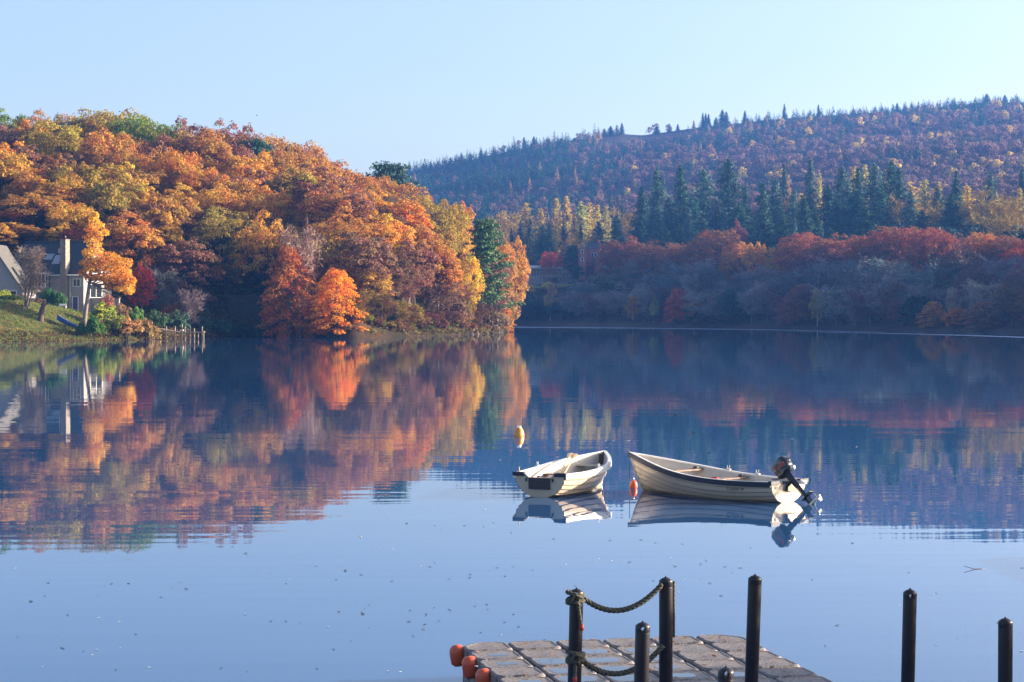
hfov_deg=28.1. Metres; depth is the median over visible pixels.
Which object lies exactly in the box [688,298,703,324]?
oak tree
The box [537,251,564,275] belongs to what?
beech tree
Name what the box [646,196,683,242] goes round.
spruce tree
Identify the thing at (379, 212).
oak tree
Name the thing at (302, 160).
oak tree
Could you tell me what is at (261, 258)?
oak tree
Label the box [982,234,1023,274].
beech tree
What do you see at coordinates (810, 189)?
spruce tree
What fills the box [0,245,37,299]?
cottage
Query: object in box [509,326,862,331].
ruffled water
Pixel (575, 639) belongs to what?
post
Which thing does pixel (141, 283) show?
maple tree
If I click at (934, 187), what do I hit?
larch tree
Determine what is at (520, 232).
spruce tree
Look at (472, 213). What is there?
oak tree
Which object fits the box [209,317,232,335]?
bush
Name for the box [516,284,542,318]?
spruce tree
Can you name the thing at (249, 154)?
oak tree
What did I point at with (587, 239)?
bare tree
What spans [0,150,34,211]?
oak tree
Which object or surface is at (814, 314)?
birch tree
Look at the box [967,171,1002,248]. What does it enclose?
spruce tree
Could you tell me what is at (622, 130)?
spruce tree
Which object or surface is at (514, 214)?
larch tree
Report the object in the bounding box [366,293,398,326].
bare tree
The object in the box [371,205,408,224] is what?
oak tree
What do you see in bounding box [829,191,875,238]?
spruce tree
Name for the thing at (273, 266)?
oak tree
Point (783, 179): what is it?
spruce tree
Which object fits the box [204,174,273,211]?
oak tree
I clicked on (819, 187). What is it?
larch tree
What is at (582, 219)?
larch tree
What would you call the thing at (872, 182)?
spruce tree
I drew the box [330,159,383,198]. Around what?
beech tree
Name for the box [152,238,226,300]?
oak tree
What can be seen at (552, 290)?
birch tree
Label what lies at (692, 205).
spruce tree
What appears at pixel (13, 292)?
window
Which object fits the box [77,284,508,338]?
shore undergrowth
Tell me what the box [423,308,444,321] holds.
oak tree
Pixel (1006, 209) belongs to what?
bare tree
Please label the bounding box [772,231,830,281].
beech tree
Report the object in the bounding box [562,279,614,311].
bare tree
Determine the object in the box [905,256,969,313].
bare tree
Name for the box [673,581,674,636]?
rope
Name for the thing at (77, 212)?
oak tree
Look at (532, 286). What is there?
bush
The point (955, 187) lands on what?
spruce tree
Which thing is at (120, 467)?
water
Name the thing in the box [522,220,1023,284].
dark underwood
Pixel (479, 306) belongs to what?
bare tree
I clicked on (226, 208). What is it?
oak tree
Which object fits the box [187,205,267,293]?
oak tree
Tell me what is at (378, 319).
bush
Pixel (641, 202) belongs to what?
spruce tree
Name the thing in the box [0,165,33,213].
oak tree
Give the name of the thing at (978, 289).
bare tree
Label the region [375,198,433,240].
oak tree
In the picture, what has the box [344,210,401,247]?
oak tree
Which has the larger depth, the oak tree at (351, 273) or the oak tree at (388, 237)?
the oak tree at (388, 237)
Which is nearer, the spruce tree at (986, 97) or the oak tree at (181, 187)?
the oak tree at (181, 187)
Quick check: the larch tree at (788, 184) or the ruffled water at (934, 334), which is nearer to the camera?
the ruffled water at (934, 334)
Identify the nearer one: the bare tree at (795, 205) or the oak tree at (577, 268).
the oak tree at (577, 268)
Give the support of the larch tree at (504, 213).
on the hillside
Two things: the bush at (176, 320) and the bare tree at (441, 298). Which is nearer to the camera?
the bush at (176, 320)
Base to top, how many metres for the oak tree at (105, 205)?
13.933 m
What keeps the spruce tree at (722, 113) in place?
on the hillside
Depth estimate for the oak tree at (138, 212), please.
358.26 m
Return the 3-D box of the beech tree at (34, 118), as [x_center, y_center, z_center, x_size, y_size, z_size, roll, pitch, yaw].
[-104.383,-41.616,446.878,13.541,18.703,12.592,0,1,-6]
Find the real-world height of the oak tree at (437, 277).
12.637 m
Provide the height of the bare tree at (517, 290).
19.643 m
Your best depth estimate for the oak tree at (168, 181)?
396.73 m
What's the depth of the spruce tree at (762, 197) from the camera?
713.18 m
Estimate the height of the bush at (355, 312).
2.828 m
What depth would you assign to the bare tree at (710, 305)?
598.00 m
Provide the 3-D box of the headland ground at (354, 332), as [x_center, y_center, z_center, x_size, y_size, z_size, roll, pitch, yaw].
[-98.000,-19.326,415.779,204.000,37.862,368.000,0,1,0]
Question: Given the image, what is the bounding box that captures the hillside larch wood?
[414,95,1023,233]
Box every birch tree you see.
[274,218,327,336]
[392,242,425,284]
[457,255,484,310]
[498,266,523,325]
[543,282,558,320]
[624,295,640,323]
[649,293,659,322]
[808,288,825,325]
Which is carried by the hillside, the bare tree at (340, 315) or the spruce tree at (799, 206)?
the spruce tree at (799, 206)
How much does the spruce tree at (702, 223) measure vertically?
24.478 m
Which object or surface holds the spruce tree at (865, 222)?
on the hillside
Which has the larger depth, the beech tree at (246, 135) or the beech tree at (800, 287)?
the beech tree at (800, 287)
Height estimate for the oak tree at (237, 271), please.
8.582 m
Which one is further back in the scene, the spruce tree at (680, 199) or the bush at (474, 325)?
the spruce tree at (680, 199)
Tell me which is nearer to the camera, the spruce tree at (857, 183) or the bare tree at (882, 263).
the bare tree at (882, 263)
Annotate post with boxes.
[568,587,582,681]
[634,621,649,681]
[659,576,672,681]
[718,666,733,681]
[745,574,761,681]
[901,588,916,681]
[998,617,1012,681]
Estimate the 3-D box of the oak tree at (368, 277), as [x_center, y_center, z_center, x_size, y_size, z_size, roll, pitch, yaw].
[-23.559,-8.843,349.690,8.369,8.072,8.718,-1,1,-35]
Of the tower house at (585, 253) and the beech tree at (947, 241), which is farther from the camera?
the tower house at (585, 253)
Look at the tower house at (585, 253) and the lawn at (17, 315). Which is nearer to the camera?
the lawn at (17, 315)
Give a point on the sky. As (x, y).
(368, 82)
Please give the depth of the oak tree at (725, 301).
585.74 m
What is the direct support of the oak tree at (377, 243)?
on the headland ground at (354, 332)
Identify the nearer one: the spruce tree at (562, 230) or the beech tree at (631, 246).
the beech tree at (631, 246)
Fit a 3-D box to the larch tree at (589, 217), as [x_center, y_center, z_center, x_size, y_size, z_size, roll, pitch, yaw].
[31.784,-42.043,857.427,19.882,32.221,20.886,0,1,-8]
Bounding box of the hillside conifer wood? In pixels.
[398,94,1023,258]
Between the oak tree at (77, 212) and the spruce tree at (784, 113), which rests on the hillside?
the spruce tree at (784, 113)
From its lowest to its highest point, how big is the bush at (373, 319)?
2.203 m
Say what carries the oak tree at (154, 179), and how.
on the headland ground at (354, 332)
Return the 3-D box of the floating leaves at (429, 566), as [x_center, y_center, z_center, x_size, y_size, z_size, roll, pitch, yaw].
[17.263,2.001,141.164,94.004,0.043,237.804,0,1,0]
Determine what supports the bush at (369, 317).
on the headland ground at (354, 332)
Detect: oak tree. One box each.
[0,124,34,153]
[0,141,35,159]
[0,144,42,162]
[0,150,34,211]
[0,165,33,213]
[0,170,53,225]
[0,189,71,226]
[0,210,29,221]
[0,222,24,245]
[0,222,25,225]
[6,119,57,151]
[8,225,42,240]
[9,119,82,163]
[11,150,66,171]
[14,130,55,147]
[18,162,45,207]
[19,228,59,245]
[20,168,48,225]
[23,176,88,226]
[33,160,93,185]
[38,226,73,240]
[42,161,97,204]
[44,200,93,231]
[57,226,89,240]
[62,152,105,176]
[64,201,100,227]
[71,163,135,220]
[72,124,147,164]
[78,211,136,325]
[78,233,111,251]
[81,147,150,176]
[82,177,146,225]
[87,161,149,203]
[99,208,164,284]
[102,131,139,157]
[103,195,157,222]
[104,203,177,267]
[104,240,138,292]
[125,168,170,193]
[129,139,167,176]
[131,174,167,195]
[132,208,184,260]
[133,184,160,200]
[140,145,203,194]
[141,197,206,237]
[145,132,207,172]
[146,171,188,195]
[148,195,193,252]
[150,129,233,173]
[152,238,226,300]
[156,182,212,209]
[161,163,208,190]
[164,197,203,256]
[172,166,223,195]
[172,206,229,256]
[178,231,225,253]
[181,190,221,205]
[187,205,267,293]
[192,156,223,182]
[192,184,252,224]
[198,207,245,244]
[199,184,230,194]
[202,172,250,194]
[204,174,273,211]
[205,248,245,293]
[207,136,256,173]
[207,215,272,283]
[215,151,280,193]
[222,240,277,294]
[228,210,299,314]
[238,167,282,192]
[240,187,298,225]
[250,212,294,248]
[251,148,296,175]
[256,190,295,223]
[262,167,330,201]
[265,249,323,301]
[270,153,354,184]
[272,222,319,261]
[278,250,331,305]
[282,232,343,281]
[286,199,331,228]
[288,179,336,219]
[289,212,335,247]
[292,168,340,190]
[293,189,377,236]
[302,163,344,181]
[302,212,381,249]
[318,188,378,242]
[318,246,377,294]
[322,172,357,191]
[323,231,405,297]
[328,185,375,211]
[329,252,382,288]
[333,182,375,206]
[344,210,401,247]
[351,266,394,295]
[360,223,400,249]
[369,192,381,207]
[370,246,415,301]
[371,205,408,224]
[374,191,387,200]
[374,208,414,225]
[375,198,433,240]
[380,219,416,250]
[384,182,433,212]
[386,300,413,323]
[393,238,441,304]
[403,303,424,321]
[407,219,443,249]
[412,194,459,238]
[415,244,456,307]
[418,219,459,261]
[419,240,464,309]
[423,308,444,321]
[426,200,471,252]
[439,252,473,284]
[440,254,488,290]
[443,200,475,247]
[453,297,475,322]
[454,225,474,283]
[480,240,519,297]
[498,235,530,331]
[498,244,524,259]
[521,299,556,319]
[542,301,583,319]
[571,263,590,281]
[588,265,641,303]
[683,301,706,323]
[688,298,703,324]
[713,287,749,323]
[740,241,767,279]
[762,247,791,281]
[885,297,915,326]
[896,293,946,325]
[941,306,971,328]
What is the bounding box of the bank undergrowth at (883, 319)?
[531,267,1022,327]
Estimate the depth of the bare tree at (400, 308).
347.50 m
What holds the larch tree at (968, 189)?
on the hillside
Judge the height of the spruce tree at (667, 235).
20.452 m
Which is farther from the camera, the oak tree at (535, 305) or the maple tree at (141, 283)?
the oak tree at (535, 305)
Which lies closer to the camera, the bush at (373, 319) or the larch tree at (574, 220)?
the bush at (373, 319)
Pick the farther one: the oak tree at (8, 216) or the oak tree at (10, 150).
the oak tree at (10, 150)
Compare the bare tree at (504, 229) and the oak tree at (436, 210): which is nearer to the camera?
the oak tree at (436, 210)
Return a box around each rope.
[565,582,662,630]
[565,644,664,681]
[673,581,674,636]
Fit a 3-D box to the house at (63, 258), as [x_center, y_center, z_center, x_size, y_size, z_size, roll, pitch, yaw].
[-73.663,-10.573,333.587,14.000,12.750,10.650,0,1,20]
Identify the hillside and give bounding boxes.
[374,103,1023,331]
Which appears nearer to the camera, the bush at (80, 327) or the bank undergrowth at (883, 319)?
the bush at (80, 327)
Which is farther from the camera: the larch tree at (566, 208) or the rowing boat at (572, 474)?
the larch tree at (566, 208)
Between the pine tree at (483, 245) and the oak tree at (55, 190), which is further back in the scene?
the pine tree at (483, 245)
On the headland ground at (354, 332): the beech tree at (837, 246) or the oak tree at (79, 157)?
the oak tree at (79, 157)
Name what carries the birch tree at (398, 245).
on the headland ground at (354, 332)
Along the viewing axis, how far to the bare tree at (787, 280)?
564.52 m
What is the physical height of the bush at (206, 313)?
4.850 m
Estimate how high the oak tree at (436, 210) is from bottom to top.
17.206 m
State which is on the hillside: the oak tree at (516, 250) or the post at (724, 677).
the oak tree at (516, 250)
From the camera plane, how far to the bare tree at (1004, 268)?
465.73 m
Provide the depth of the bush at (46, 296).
321.37 m
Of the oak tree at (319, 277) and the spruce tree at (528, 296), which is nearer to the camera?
the oak tree at (319, 277)
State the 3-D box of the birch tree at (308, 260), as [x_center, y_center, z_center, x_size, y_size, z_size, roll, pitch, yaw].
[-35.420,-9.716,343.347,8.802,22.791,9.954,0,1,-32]
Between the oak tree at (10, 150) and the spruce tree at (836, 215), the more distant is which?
the spruce tree at (836, 215)
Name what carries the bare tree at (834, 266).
on the hillside
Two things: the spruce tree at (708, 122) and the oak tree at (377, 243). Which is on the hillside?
the spruce tree at (708, 122)
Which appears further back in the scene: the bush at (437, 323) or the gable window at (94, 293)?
the bush at (437, 323)
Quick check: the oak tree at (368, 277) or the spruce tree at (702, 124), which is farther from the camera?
the spruce tree at (702, 124)
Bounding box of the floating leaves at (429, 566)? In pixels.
[29,344,1023,671]
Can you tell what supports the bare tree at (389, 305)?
on the headland ground at (354, 332)
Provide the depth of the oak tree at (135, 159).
401.56 m
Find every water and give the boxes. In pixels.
[0,325,1023,681]
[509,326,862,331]
[792,331,1023,337]
[884,331,1022,334]
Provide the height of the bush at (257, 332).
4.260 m
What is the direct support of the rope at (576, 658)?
attached to the post at (575, 639)
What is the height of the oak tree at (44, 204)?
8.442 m
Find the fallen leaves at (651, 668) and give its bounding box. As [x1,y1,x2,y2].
[479,637,786,679]
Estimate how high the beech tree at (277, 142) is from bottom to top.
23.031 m
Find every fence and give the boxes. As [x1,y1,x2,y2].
[151,290,189,311]
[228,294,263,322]
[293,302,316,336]
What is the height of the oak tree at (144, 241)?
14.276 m
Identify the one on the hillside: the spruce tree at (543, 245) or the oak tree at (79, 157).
the spruce tree at (543, 245)
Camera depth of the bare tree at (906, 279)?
500.57 m
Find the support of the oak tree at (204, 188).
on the headland ground at (354, 332)
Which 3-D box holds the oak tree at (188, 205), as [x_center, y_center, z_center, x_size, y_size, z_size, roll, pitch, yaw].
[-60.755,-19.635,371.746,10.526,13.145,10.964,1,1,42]
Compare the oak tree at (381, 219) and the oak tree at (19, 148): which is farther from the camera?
the oak tree at (19, 148)
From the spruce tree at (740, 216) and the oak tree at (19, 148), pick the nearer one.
the oak tree at (19, 148)
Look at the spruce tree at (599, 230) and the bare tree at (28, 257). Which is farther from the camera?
the spruce tree at (599, 230)
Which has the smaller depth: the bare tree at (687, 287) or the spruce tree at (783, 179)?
the bare tree at (687, 287)
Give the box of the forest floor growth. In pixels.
[101,236,497,336]
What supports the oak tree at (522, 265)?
on the headland ground at (354, 332)
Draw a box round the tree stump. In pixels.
[37,300,46,321]
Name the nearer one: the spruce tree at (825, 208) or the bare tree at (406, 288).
the bare tree at (406, 288)
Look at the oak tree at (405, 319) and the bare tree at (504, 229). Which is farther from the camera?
the bare tree at (504, 229)
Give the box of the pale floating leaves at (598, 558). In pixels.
[42,440,1022,671]
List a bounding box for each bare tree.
[12,244,53,308]
[144,265,188,309]
[173,285,209,336]
[332,302,368,319]
[339,293,365,314]
[347,295,374,311]
[351,289,394,315]
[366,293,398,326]
[373,298,397,319]
[379,187,424,213]
[384,300,415,322]
[393,269,434,305]
[406,305,422,322]
[409,206,441,230]
[413,281,467,310]
[423,312,444,320]
[442,310,464,322]
[443,284,480,317]
[469,301,488,318]
[471,309,490,320]
[484,259,516,332]
[488,210,526,251]
[507,256,529,312]
[554,236,587,270]
[559,290,598,319]
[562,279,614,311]
[568,231,610,248]
[572,293,609,319]
[590,288,633,320]
[606,206,637,242]
[614,281,650,309]
[622,259,663,302]
[630,286,663,322]
[636,284,682,317]
[637,269,689,314]
[661,259,718,303]
[668,284,699,308]
[672,255,745,301]
[678,270,700,314]
[679,287,729,320]
[709,276,766,312]
[724,267,778,298]
[735,290,763,324]
[742,277,789,321]
[760,271,818,302]
[760,283,807,315]
[780,193,818,220]
[806,284,855,324]
[815,252,883,298]
[836,266,907,311]
[838,288,887,325]
[842,295,871,326]
[856,253,921,295]
[857,271,912,314]
[881,265,936,304]
[883,192,934,228]
[904,284,950,312]
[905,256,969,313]
[906,288,920,326]
[919,201,968,227]
[930,198,991,234]
[936,284,989,326]
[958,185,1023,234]
[960,278,1004,322]
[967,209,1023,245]
[976,250,1023,301]
[982,196,1023,231]
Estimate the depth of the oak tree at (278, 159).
419.00 m
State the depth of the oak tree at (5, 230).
350.04 m
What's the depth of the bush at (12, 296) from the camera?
303.33 m
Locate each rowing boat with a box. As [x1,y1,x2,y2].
[57,314,75,327]
[512,450,611,496]
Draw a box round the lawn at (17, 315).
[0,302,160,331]
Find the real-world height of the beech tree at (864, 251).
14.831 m
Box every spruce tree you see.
[509,227,514,246]
[516,221,525,256]
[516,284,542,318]
[524,219,536,264]
[525,224,561,264]
[544,221,553,251]
[555,223,567,261]
[578,225,583,243]
[590,221,608,270]
[605,215,627,274]
[606,126,614,135]
[619,123,624,134]
[625,186,650,244]
[626,226,646,249]
[637,206,672,253]
[638,167,672,234]
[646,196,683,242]
[649,220,665,273]
[652,126,660,133]
[660,226,676,282]
[670,196,710,243]
[672,164,690,229]
[673,225,687,266]
[678,167,723,228]
[678,207,694,244]
[691,212,712,278]
[693,196,734,244]
[699,113,705,126]
[704,157,752,231]
[706,113,711,125]
[714,202,754,242]
[717,110,726,124]
[722,111,729,121]
[733,213,781,280]
[735,185,757,237]
[741,111,746,122]
[746,183,777,268]
[752,177,792,242]
[768,212,790,275]
[779,164,791,229]
[781,104,787,118]
[785,187,799,240]
[789,217,799,277]
[791,195,808,233]
[791,198,818,248]
[801,159,820,226]
[808,209,824,238]
[816,186,841,230]
[818,221,823,276]
[823,226,838,241]
[824,203,850,238]
[829,165,851,220]
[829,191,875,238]
[841,206,879,235]
[844,167,870,226]
[845,226,871,243]
[852,161,888,216]
[869,185,900,229]
[869,209,901,236]
[870,160,907,214]
[887,168,911,225]
[895,191,919,234]
[907,210,934,246]
[927,188,946,228]
[935,194,968,237]
[950,171,967,227]
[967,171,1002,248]
[985,94,991,103]
[1012,169,1023,218]
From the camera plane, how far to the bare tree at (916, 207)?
658.87 m
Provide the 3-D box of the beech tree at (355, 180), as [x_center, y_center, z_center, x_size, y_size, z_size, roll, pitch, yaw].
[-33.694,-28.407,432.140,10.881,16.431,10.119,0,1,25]
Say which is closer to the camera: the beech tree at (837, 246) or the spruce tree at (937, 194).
the beech tree at (837, 246)
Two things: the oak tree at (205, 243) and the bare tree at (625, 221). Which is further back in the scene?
the bare tree at (625, 221)
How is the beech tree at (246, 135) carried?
on the headland ground at (354, 332)
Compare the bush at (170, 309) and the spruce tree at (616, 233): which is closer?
the bush at (170, 309)
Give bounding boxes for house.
[17,236,111,310]
[578,240,601,283]
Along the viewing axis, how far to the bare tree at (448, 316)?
374.00 m
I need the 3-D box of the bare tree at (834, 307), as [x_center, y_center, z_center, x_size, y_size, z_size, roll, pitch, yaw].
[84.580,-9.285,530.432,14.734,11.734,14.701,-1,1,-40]
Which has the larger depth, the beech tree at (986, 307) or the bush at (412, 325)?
the beech tree at (986, 307)
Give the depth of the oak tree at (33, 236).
351.16 m
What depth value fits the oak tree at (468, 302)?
386.15 m
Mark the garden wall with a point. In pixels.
(95, 301)
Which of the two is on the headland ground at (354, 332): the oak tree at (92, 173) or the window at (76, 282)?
the oak tree at (92, 173)
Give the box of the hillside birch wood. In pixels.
[408,101,1023,248]
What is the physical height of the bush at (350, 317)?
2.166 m
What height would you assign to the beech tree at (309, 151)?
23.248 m
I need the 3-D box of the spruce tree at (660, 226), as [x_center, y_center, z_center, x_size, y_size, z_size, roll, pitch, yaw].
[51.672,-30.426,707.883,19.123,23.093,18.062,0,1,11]
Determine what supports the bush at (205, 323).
on the headland ground at (354, 332)
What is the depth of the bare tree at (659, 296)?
631.11 m
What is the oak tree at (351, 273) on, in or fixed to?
on the headland ground at (354, 332)
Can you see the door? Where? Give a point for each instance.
(75, 302)
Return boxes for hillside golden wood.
[622,99,1023,212]
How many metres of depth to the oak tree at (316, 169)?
417.82 m
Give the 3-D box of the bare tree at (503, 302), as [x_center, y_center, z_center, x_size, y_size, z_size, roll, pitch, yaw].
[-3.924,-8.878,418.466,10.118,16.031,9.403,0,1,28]
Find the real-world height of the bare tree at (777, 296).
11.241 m
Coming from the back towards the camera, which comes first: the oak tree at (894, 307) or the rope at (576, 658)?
the oak tree at (894, 307)
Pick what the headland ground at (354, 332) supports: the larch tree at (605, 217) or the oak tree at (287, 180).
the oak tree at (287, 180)
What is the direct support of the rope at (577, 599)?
attached to the post at (575, 639)
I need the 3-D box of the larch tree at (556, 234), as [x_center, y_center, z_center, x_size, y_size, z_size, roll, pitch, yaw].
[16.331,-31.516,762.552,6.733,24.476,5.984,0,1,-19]
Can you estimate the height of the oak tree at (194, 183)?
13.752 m
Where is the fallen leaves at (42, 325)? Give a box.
[0,301,156,341]
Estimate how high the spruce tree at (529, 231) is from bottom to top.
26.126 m
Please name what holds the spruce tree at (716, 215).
on the hillside
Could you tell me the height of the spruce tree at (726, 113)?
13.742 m
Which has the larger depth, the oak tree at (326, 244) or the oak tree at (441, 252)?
the oak tree at (441, 252)
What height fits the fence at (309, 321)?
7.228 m
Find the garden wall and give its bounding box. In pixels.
[91,298,119,311]
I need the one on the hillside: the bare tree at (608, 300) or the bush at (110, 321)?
the bare tree at (608, 300)
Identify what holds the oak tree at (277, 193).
on the headland ground at (354, 332)
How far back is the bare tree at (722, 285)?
596.72 m
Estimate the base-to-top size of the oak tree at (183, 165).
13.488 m
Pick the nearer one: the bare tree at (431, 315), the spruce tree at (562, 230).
the bare tree at (431, 315)
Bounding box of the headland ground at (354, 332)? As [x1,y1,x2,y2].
[0,200,498,341]
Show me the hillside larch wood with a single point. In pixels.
(693, 182)
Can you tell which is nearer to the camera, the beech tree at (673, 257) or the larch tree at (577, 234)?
the beech tree at (673, 257)
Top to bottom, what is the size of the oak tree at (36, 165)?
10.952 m
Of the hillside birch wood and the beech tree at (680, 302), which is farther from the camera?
the hillside birch wood
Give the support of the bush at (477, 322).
on the headland ground at (354, 332)
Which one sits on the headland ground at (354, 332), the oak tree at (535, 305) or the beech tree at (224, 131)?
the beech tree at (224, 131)
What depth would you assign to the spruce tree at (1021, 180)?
691.74 m
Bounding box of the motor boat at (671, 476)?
[628,452,821,504]
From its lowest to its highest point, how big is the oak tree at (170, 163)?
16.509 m
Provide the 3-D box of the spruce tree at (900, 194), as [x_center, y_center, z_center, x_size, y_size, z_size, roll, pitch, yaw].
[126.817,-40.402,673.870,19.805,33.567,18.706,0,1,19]
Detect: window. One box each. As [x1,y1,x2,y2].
[9,290,16,294]
[73,279,80,286]
[90,266,101,297]
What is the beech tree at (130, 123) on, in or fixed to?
on the headland ground at (354, 332)
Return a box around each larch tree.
[498,210,513,239]
[507,213,521,245]
[513,202,539,256]
[526,235,534,267]
[532,208,552,258]
[547,198,564,250]
[553,224,559,253]
[554,196,575,249]
[566,213,581,245]
[568,201,591,242]
[572,225,578,278]
[583,202,600,241]
[587,205,609,242]
[601,128,607,136]
[601,206,611,241]
[613,125,620,135]
[786,175,791,203]
[816,173,822,225]
[846,166,861,202]
[860,164,869,206]
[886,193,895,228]
[905,181,919,214]
[916,180,932,222]
[926,182,945,219]
[960,185,978,223]
[1014,188,1023,229]
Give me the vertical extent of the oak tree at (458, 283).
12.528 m
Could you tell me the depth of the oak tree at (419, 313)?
357.27 m
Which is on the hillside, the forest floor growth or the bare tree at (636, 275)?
the bare tree at (636, 275)
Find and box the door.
[72,296,78,310]
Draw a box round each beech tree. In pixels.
[0,108,32,141]
[12,109,57,133]
[53,112,85,136]
[53,112,113,144]
[65,107,152,139]
[95,113,167,145]
[133,122,187,146]
[164,115,209,142]
[193,118,246,155]
[223,122,276,162]
[255,133,306,169]
[255,244,320,336]
[276,140,331,169]
[304,269,369,334]
[310,146,343,169]
[312,267,345,330]
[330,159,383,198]
[347,168,372,189]
[367,174,413,203]
[488,212,512,250]
[501,308,515,331]
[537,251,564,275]
[594,240,633,294]
[609,235,650,273]
[625,238,674,282]
[652,242,699,282]
[662,288,689,323]
[678,229,745,274]
[718,240,759,286]
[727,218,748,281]
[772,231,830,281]
[773,291,810,325]
[778,283,823,322]
[786,245,848,298]
[806,232,857,281]
[839,235,883,269]
[852,240,907,277]
[861,225,927,264]
[873,282,907,318]
[902,225,958,287]
[914,301,948,327]
[930,242,989,289]
[946,284,976,322]
[951,232,975,254]
[952,266,1004,315]
[958,231,1000,269]
[958,301,1008,328]
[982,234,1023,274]
[990,283,1023,326]
[996,242,1023,276]
[1011,239,1023,266]
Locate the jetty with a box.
[158,324,203,338]
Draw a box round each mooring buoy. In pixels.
[514,426,523,436]
[630,477,636,488]
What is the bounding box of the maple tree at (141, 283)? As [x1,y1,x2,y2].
[127,263,156,314]
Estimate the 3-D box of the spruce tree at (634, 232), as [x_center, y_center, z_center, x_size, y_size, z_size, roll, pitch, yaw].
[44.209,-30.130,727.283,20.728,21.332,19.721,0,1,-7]
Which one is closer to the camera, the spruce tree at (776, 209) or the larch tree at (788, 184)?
the spruce tree at (776, 209)
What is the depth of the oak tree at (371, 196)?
394.17 m
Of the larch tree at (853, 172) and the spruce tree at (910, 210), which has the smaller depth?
the spruce tree at (910, 210)
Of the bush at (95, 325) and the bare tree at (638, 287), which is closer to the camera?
the bush at (95, 325)
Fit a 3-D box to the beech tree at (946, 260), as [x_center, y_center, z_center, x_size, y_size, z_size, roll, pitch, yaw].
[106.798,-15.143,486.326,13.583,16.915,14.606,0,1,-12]
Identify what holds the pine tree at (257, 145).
on the headland ground at (354, 332)
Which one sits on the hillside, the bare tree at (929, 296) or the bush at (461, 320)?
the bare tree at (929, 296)
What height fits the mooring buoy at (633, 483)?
0.309 m
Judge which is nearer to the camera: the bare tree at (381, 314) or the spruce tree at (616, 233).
the bare tree at (381, 314)
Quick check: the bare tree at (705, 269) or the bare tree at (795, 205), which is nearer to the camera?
the bare tree at (705, 269)
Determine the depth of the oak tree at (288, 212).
377.21 m
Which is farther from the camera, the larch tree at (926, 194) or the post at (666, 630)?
the larch tree at (926, 194)
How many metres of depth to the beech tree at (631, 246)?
676.88 m
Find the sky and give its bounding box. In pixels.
[0,0,1023,177]
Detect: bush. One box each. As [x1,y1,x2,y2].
[0,289,10,296]
[0,294,23,299]
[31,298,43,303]
[39,287,55,303]
[51,291,67,306]
[75,321,84,335]
[85,315,106,339]
[91,301,116,321]
[98,294,114,308]
[103,311,125,337]
[112,316,144,339]
[113,303,132,318]
[127,306,144,321]
[136,318,161,339]
[145,309,169,326]
[160,303,180,317]
[165,309,189,335]
[188,315,211,329]
[191,305,211,318]
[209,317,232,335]
[238,322,268,336]
[337,323,353,329]
[342,313,360,321]
[343,308,364,318]
[360,313,372,323]
[367,313,376,324]
[370,315,383,326]
[380,319,394,328]
[387,317,402,330]
[399,324,410,331]
[405,322,416,331]
[413,311,433,322]
[413,322,424,327]
[428,319,442,331]
[438,318,449,328]
[442,297,473,319]
[448,311,468,322]
[450,317,459,326]
[457,322,468,328]
[467,318,482,327]
[469,322,477,328]
[476,310,512,330]
[529,284,535,294]
[541,282,552,291]
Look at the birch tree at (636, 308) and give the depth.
641.28 m
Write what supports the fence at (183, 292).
on the headland ground at (354, 332)
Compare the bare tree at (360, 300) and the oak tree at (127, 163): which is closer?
the bare tree at (360, 300)
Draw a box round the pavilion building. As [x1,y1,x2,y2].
[525,265,572,287]
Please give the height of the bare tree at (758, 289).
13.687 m
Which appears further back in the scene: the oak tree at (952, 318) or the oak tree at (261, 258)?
the oak tree at (952, 318)
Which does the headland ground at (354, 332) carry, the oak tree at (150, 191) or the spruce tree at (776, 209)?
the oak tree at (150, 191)
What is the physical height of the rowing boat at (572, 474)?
0.908 m
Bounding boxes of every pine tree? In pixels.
[233,137,280,162]
[361,160,422,198]
[464,218,524,313]
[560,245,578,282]
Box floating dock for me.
[449,634,831,681]
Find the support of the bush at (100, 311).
on the lawn at (17, 315)
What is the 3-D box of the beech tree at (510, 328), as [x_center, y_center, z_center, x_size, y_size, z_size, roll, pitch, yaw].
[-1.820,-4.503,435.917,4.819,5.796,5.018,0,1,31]
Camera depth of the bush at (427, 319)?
360.53 m
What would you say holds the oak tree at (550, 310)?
on the hillside
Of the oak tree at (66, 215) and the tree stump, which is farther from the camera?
the oak tree at (66, 215)
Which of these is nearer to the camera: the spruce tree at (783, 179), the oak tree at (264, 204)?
the oak tree at (264, 204)
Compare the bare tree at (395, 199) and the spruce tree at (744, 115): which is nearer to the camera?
the bare tree at (395, 199)
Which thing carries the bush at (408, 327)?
on the headland ground at (354, 332)
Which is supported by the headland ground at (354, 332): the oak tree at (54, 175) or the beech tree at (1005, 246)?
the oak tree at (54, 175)
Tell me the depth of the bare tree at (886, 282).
506.65 m
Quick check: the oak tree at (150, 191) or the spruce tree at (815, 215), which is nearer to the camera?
the oak tree at (150, 191)
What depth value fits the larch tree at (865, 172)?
775.44 m
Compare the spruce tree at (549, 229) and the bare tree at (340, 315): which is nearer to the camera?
the bare tree at (340, 315)
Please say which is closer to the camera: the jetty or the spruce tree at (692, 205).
the jetty

